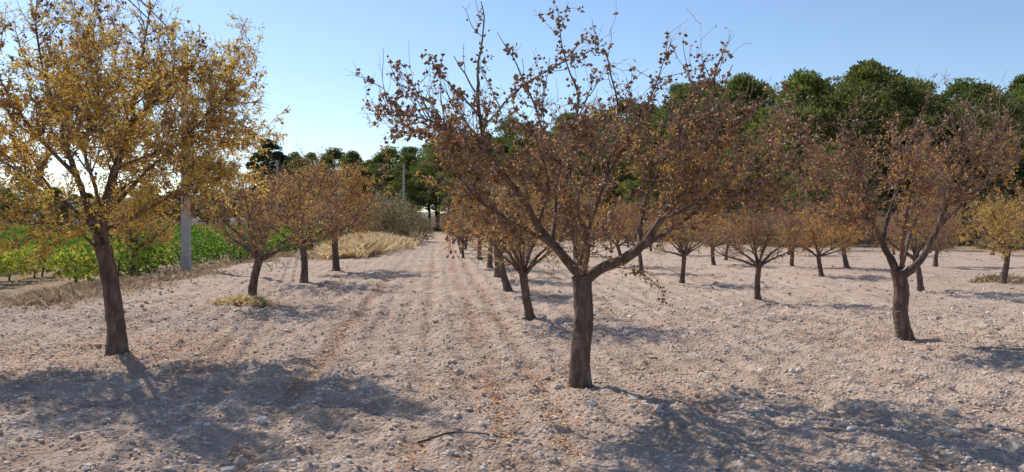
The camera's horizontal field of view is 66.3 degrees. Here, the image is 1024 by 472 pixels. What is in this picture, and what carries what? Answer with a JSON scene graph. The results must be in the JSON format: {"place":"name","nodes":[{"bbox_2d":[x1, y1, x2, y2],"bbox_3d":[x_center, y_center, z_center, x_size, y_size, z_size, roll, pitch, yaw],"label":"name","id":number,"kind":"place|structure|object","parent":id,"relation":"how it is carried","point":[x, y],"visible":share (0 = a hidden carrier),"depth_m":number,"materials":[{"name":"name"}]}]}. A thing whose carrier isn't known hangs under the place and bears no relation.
{"place":"outdoors","nodes":[
{"label":"outdoors","id":0,"kind":"place"},
{"bbox_2d":[27,197,441,219],"bbox_3d":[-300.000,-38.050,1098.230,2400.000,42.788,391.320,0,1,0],"label":"distant hills","id":1,"kind":"structure","parent":0,"point":[432,214],"depth_m":1095.94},
{"bbox_2d":[0,189,1023,471],"bbox_3d":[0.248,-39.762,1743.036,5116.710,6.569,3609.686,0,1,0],"label":"ground","id":2,"kind":"structure","parent":0,"point":[694,301],"depth_m":8.65,"materials":[{"name":"soil"}]},
{"bbox_2d":[19,285,100,296],"bbox_3d":[-10.513,1.288,18.304,1.917,0.327,1.498,0,1,0],"label":"dry grass tuft","id":3,"kind":"object","parent":2,"relation":"on","point":[48,290],"visible":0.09,"depth_m":18.20,"materials":[{"name":"beige plant"}]},
{"bbox_2d":[68,178,180,276],"bbox_3d":[-12.097,-0.265,24.880,3.499,3.444,3.678,-1,2,-39],"label":"almond tree","id":4,"kind":"object","parent":2,"relation":"on","point":[155,237],"visible":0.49,"depth_m":24.90,"materials":[{"name":"orange plant"}]},
{"bbox_2d":[0,0,290,355],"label":"almond tree","id":5,"kind":"object","parent":2,"relation":"on","point":[69,86],"visible":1,"depth_m":8.91,"materials":[{"name":"yellow plant"}]},
{"bbox_2d":[0,181,321,225],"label":"distant tree row","id":6,"kind":"object","parent":2,"relation":"on","point":[63,208],"visible":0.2,"depth_m":114.30,"materials":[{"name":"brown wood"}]},
{"bbox_2d":[0,251,326,309],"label":"dry grass verge","id":7,"kind":"structure","parent":2,"relation":"on","point":[63,296],"depth_m":19.38,"materials":[{"name":"beige plant"}]},
{"bbox_2d":[0,223,345,282],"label":"vineyard","id":8,"kind":"object","parent":2,"relation":"on","point":[84,255],"visible":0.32,"depth_m":26.80,"materials":[{"name":"green plant"}]},
{"bbox_2d":[177,47,191,271],"bbox_3d":[-10.504,-2.241,25.180,0.370,7.700,0.275,0,1,-11],"label":"utility pole","id":9,"kind":"object","parent":2,"relation":"on","point":[185,244],"visible":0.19,"depth_m":25.14,"materials":[{"name":"concrete"}]},
{"bbox_2d":[128,0,277,161],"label":"overhead wires","id":10,"kind":"object","parent":9,"relation":"attached to","point":[176,44],"visible":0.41,"depth_m":20.86,"materials":[{"name":"black metal"}]},
{"bbox_2d":[210,293,275,308],"bbox_3d":[-4.989,1.189,14.559,1.203,0.311,1.010,0,1,0],"label":"dry grass tuft","id":11,"kind":"object","parent":2,"relation":"on","point":[238,300],"visible":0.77,"depth_m":14.38,"materials":[{"name":"beige plant"}]},
{"bbox_2d":[243,152,265,220],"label":"pine tree","id":12,"kind":"object","parent":2,"relation":"on","point":[251,163],"visible":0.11,"depth_m":90.84,"materials":[{"name":"green plant"}]},
{"bbox_2d":[160,132,349,296],"bbox_3d":[-4.695,-0.242,14.833,2.658,3.325,2.909,0,1,14],"label":"almond tree","id":13,"kind":"object","parent":2,"relation":"on","point":[256,253],"visible":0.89,"depth_m":14.61,"materials":[{"name":"brown plant"}]},
{"bbox_2d":[247,138,293,225],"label":"pine tree","id":14,"kind":"object","parent":2,"relation":"on","point":[276,154],"visible":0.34,"depth_m":87.16,"materials":[{"name":"green plant"}]},
{"bbox_2d":[275,161,278,227],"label":"utility pole","id":15,"kind":"object","parent":2,"relation":"on","point":[276,162],"visible":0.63,"depth_m":75.06,"materials":[{"name":"concrete"}]},
{"bbox_2d":[261,150,309,217],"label":"pine tree","id":16,"kind":"object","parent":2,"relation":"on","point":[283,158],"visible":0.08,"depth_m":89.50,"materials":[{"name":"green plant"}]},
{"bbox_2d":[230,152,362,282],"bbox_3d":[-5.198,-0.411,19.658,3.334,3.451,3.556,0,1,10],"label":"almond tree","id":17,"kind":"object","parent":2,"relation":"on","point":[304,262],"visible":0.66,"depth_m":19.50,"materials":[{"name":"brown plant"}]},
{"bbox_2d":[276,140,392,271],"bbox_3d":[-5.389,-0.840,24.404,3.447,4.155,3.926,0,1,10],"label":"almond tree","id":18,"kind":"object","parent":2,"relation":"on","point":[352,198],"visible":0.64,"depth_m":23.95,"materials":[{"name":"brown plant"}]},
{"bbox_2d":[313,227,427,259],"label":"dry grass bank","id":19,"kind":"structure","parent":2,"relation":"on","point":[372,243],"depth_m":34.10,"materials":[{"name":"beige plant"}]},
{"bbox_2d":[320,174,435,241],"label":"roadside bushes","id":20,"kind":"object","parent":2,"relation":"on","point":[395,214],"visible":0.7,"depth_m":51.49,"materials":[{"name":"green plant"}]},
{"bbox_2d":[402,163,404,204],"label":"utility pole","id":21,"kind":"object","parent":2,"relation":"on","point":[403,192],"visible":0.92,"depth_m":71.84,"materials":[{"name":"concrete"}]},
{"bbox_2d":[393,193,417,212],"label":"pine tree","id":22,"kind":"object","parent":2,"relation":"on","point":[408,200],"visible":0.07,"depth_m":97.47,"materials":[{"name":"green plant"}]},
{"bbox_2d":[430,208,453,243],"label":"almond tree","id":23,"kind":"object","parent":2,"relation":"on","point":[438,225],"visible":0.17,"depth_m":52.90,"materials":[{"name":"brown plant"}]},
{"bbox_2d":[435,196,462,217],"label":"pine tree","id":24,"kind":"object","parent":2,"relation":"on","point":[444,210],"visible":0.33,"depth_m":92.01,"materials":[{"name":"green plant"}]},
{"bbox_2d":[440,212,475,253],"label":"almond tree","id":25,"kind":"object","parent":2,"relation":"on","point":[457,237],"visible":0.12,"depth_m":38.16,"materials":[{"name":"brown plant"}]},
{"bbox_2d":[440,208,477,257],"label":"almond tree","id":26,"kind":"object","parent":2,"relation":"on","point":[462,241],"visible":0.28,"depth_m":33.15,"materials":[{"name":"brown plant"}]},
{"bbox_2d":[445,184,489,259],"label":"almond tree","id":27,"kind":"object","parent":2,"relation":"on","point":[479,254],"visible":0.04,"depth_m":30.86,"materials":[{"name":"brown plant"}]},
{"bbox_2d":[438,181,527,267],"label":"almond tree","id":28,"kind":"object","parent":2,"relation":"on","point":[489,264],"visible":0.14,"depth_m":25.26,"materials":[{"name":"brown plant"}]},
{"bbox_2d":[446,178,541,276],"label":"almond tree","id":29,"kind":"object","parent":2,"relation":"on","point":[496,272],"visible":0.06,"depth_m":21.03,"materials":[{"name":"brown plant"}]},
{"bbox_2d":[445,171,557,291],"bbox_3d":[-0.030,-0.120,17.328,2.718,2.877,3.077,0,1,13],"label":"almond tree","id":30,"kind":"object","parent":2,"relation":"on","point":[507,287],"visible":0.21,"depth_m":17.10,"materials":[{"name":"brown plant"}]},
{"bbox_2d":[0,263,1022,471],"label":"fallen leaves","id":31,"kind":"object","parent":2,"relation":"on","point":[504,439],"depth_m":8.00,"materials":[{"name":"brown plant"}]},
{"bbox_2d":[0,245,1023,471],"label":"loose stones","id":32,"kind":"object","parent":2,"relation":"on","point":[949,411],"visible":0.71,"depth_m":7.11,"materials":[{"name":"stone"}]},
{"bbox_2d":[446,160,613,319],"bbox_3d":[0.227,0.061,12.493,2.681,2.761,2.552,0,1,-21],"label":"almond tree","id":33,"kind":"object","parent":2,"relation":"on","point":[522,267],"visible":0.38,"depth_m":12.27,"materials":[{"name":"brown plant"}]},
{"bbox_2d":[515,172,558,215],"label":"pine tree","id":34,"kind":"object","parent":2,"relation":"on","point":[539,198],"visible":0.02,"depth_m":76.32,"materials":[{"name":"green plant"}]},
{"bbox_2d":[566,221,592,255],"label":"almond tree","id":35,"kind":"object","parent":2,"relation":"on","point":[579,234],"visible":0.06,"depth_m":34.54,"materials":[{"name":"brown plant"}]},
{"bbox_2d":[570,177,600,218],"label":"pine tree","id":36,"kind":"object","parent":2,"relation":"on","point":[573,193],"visible":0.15,"depth_m":70.82,"materials":[{"name":"green plant"}]},
{"bbox_2d":[346,0,847,388],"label":"almond tree","id":37,"kind":"object","parent":2,"relation":"on","point":[687,178],"visible":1,"depth_m":7.04,"materials":[{"name":"brown plant"}]},
{"bbox_2d":[590,197,656,255],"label":"almond tree","id":38,"kind":"object","parent":2,"relation":"on","point":[618,245],"visible":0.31,"depth_m":26.25,"materials":[{"name":"brown plant"}]},
{"bbox_2d":[616,217,635,247],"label":"almond tree","id":39,"kind":"object","parent":2,"relation":"on","point":[627,236],"visible":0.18,"depth_m":45.07,"materials":[{"name":"brown plant"}]},
{"bbox_2d":[606,194,671,270],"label":"almond tree","id":40,"kind":"object","parent":2,"relation":"on","point":[635,216],"visible":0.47,"depth_m":23.25,"materials":[{"name":"brown plant"}]},
{"bbox_2d":[615,152,666,216],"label":"pine tree","id":41,"kind":"object","parent":2,"relation":"on","point":[635,186],"visible":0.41,"depth_m":64.72,"materials":[{"name":"green plant"}]},
{"bbox_2d":[629,211,658,251],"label":"almond tree","id":42,"kind":"object","parent":2,"relation":"on","point":[650,249],"visible":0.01,"depth_m":40.10,"materials":[{"name":"brown plant"}]},
{"bbox_2d":[272,58,1023,237],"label":"pine forest","id":43,"kind":"object","parent":2,"relation":"on","point":[414,191],"visible":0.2,"depth_m":89.32,"materials":[{"name":"green plant"}]},
{"bbox_2d":[644,145,713,220],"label":"pine tree","id":44,"kind":"object","parent":2,"relation":"on","point":[684,203],"visible":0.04,"depth_m":62.95,"materials":[{"name":"green plant"}]},
{"bbox_2d":[642,83,719,199],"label":"pine tree","id":45,"kind":"object","parent":2,"relation":"on","point":[683,87],"visible":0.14,"depth_m":70.94,"materials":[{"name":"green plant"}]},
{"bbox_2d":[662,214,701,255],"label":"almond tree","id":46,"kind":"object","parent":2,"relation":"on","point":[681,225],"visible":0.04,"depth_m":35.03,"materials":[{"name":"brown plant"}]},
{"bbox_2d":[642,203,726,282],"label":"almond tree","id":47,"kind":"object","parent":2,"relation":"on","point":[685,251],"visible":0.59,"depth_m":19.40,"materials":[{"name":"brown plant"}]},
{"bbox_2d":[688,210,753,264],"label":"almond tree","id":48,"kind":"object","parent":2,"relation":"on","point":[713,262],"visible":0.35,"depth_m":27.01,"materials":[{"name":"brown plant"}]},
{"bbox_2d":[700,211,757,259],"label":"almond tree","id":49,"kind":"object","parent":2,"relation":"on","point":[725,258],"visible":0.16,"depth_m":30.26,"materials":[{"name":"brown plant"}]},
{"bbox_2d":[721,210,758,248],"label":"almond tree","id":50,"kind":"object","parent":2,"relation":"on","point":[742,221],"visible":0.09,"depth_m":39.65,"materials":[{"name":"brown plant"}]},
{"bbox_2d":[701,130,782,233],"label":"pine tree","id":51,"kind":"object","parent":2,"relation":"on","point":[737,205],"visible":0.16,"depth_m":56.47,"materials":[{"name":"green plant"}]},
{"bbox_2d":[701,72,789,222],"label":"pine tree","id":52,"kind":"object","parent":2,"relation":"on","point":[736,81],"visible":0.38,"depth_m":64.96,"materials":[{"name":"green plant"}]},
{"bbox_2d":[692,196,814,299],"bbox_3d":[4.737,0.222,15.503,2.316,2.241,2.076,0,1,16],"label":"almond tree","id":53,"kind":"object","parent":2,"relation":"on","point":[757,263],"visible":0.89,"depth_m":15.22,"materials":[{"name":"brown plant"}]},
{"bbox_2d":[545,226,1023,249],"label":"dry scrub","id":54,"kind":"object","parent":2,"relation":"on","point":[986,242],"visible":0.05,"depth_m":43.54,"materials":[{"name":"beige plant"}]},
{"bbox_2d":[764,204,810,254],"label":"almond tree","id":55,"kind":"object","parent":2,"relation":"on","point":[781,221],"visible":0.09,"depth_m":35.20,"materials":[{"name":"brown plant"}]},
{"bbox_2d":[755,200,824,265],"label":"almond tree","id":56,"kind":"object","parent":2,"relation":"on","point":[791,263],"visible":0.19,"depth_m":26.44,"materials":[{"name":"brown plant"}]},
{"bbox_2d":[769,142,839,207],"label":"pine tree","id":57,"kind":"object","parent":2,"relation":"on","point":[800,160],"visible":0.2,"depth_m":52.89,"materials":[{"name":"green plant"}]},
{"bbox_2d":[742,67,887,206],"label":"pine tree","id":58,"kind":"object","parent":2,"relation":"on","point":[804,80],"visible":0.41,"depth_m":53.16,"materials":[{"name":"green plant"}]},
{"bbox_2d":[776,202,870,276],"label":"almond tree","id":59,"kind":"object","parent":2,"relation":"on","point":[824,244],"visible":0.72,"depth_m":21.78,"materials":[{"name":"brown plant"}]},
{"bbox_2d":[779,142,881,225],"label":"pine tree","id":60,"kind":"object","parent":2,"relation":"on","point":[830,148],"visible":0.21,"depth_m":46.50,"materials":[{"name":"green plant"}]},
{"bbox_2d":[801,195,884,268],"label":"almond tree","id":61,"kind":"object","parent":2,"relation":"on","point":[845,261],"visible":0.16,"depth_m":25.17,"materials":[{"name":"brown plant"}]},
{"bbox_2d":[835,134,906,242],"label":"pine tree","id":62,"kind":"object","parent":2,"relation":"on","point":[878,163],"visible":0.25,"depth_m":50.63,"materials":[{"name":"green plant"}]},
{"bbox_2d":[783,59,991,240],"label":"pine tree","id":63,"kind":"object","parent":2,"relation":"on","point":[875,72],"visible":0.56,"depth_m":51.60,"materials":[{"name":"green plant"}]},
{"bbox_2d":[876,211,903,254],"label":"almond tree","id":64,"kind":"object","parent":2,"relation":"on","point":[893,251],"visible":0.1,"depth_m":34.91,"materials":[{"name":"brown plant"}]},
{"bbox_2d":[762,69,1023,340],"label":"almond tree","id":65,"kind":"object","parent":2,"relation":"on","point":[861,208],"visible":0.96,"depth_m":10.42,"materials":[{"name":"brown plant"}]},
{"bbox_2d":[868,77,940,212],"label":"pine tree","id":66,"kind":"object","parent":2,"relation":"on","point":[903,116],"visible":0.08,"depth_m":55.46,"materials":[{"name":"green plant"}]},
{"bbox_2d":[858,176,967,291],"bbox_3d":[8.918,-0.072,17.401,2.156,2.826,2.340,1,1,28],"label":"almond tree","id":67,"kind":"object","parent":2,"relation":"on","point":[918,271],"visible":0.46,"depth_m":17.18,"materials":[{"name":"brown plant"}]},
{"bbox_2d":[904,154,960,218],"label":"pine tree","id":68,"kind":"object","parent":2,"relation":"on","point":[907,184],"visible":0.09,"depth_m":50.72,"materials":[{"name":"green plant"}]},
{"bbox_2d":[896,196,977,266],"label":"almond tree","id":69,"kind":"object","parent":2,"relation":"on","point":[935,260],"visible":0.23,"depth_m":26.88,"materials":[{"name":"brown plant"}]},
{"bbox_2d":[910,80,1023,241],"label":"pine tree","id":70,"kind":"object","parent":2,"relation":"on","point":[978,91],"visible":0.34,"depth_m":50.80,"materials":[{"name":"green plant"}]},
{"bbox_2d":[952,180,1023,283],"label":"almond tree","id":71,"kind":"object","parent":2,"relation":"on","point":[991,219],"visible":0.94,"depth_m":19.00,"materials":[{"name":"yellow plant"}]},
{"bbox_2d":[963,196,1014,254],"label":"almond tree","id":72,"kind":"object","parent":2,"relation":"on","point":[973,220],"visible":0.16,"depth_m":35.06,"materials":[{"name":"brown plant"}]},
{"bbox_2d":[959,134,1023,210],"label":"pine tree","id":73,"kind":"object","parent":2,"relation":"on","point":[1008,192],"visible":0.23,"depth_m":49.07,"materials":[{"name":"green plant"}]},
{"bbox_2d":[968,273,1023,283],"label":"dry grass tuft","id":74,"kind":"object","parent":2,"relation":"on","point":[990,278],"visible":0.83,"depth_m":19.65,"materials":[{"name":"beige plant"}]},
{"bbox_2d":[1003,198,1023,238],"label":"almond tree","id":75,"kind":"object","parent":2,"relation":"on","point":[1016,222],"visible":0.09,"depth_m":22.84,"materials":[{"name":"yellow plant"}]},
{"bbox_2d":[0,0,1023,212],"label":"sky","id":76,"kind":"structure","parent":0,"point":[309,48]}
]}

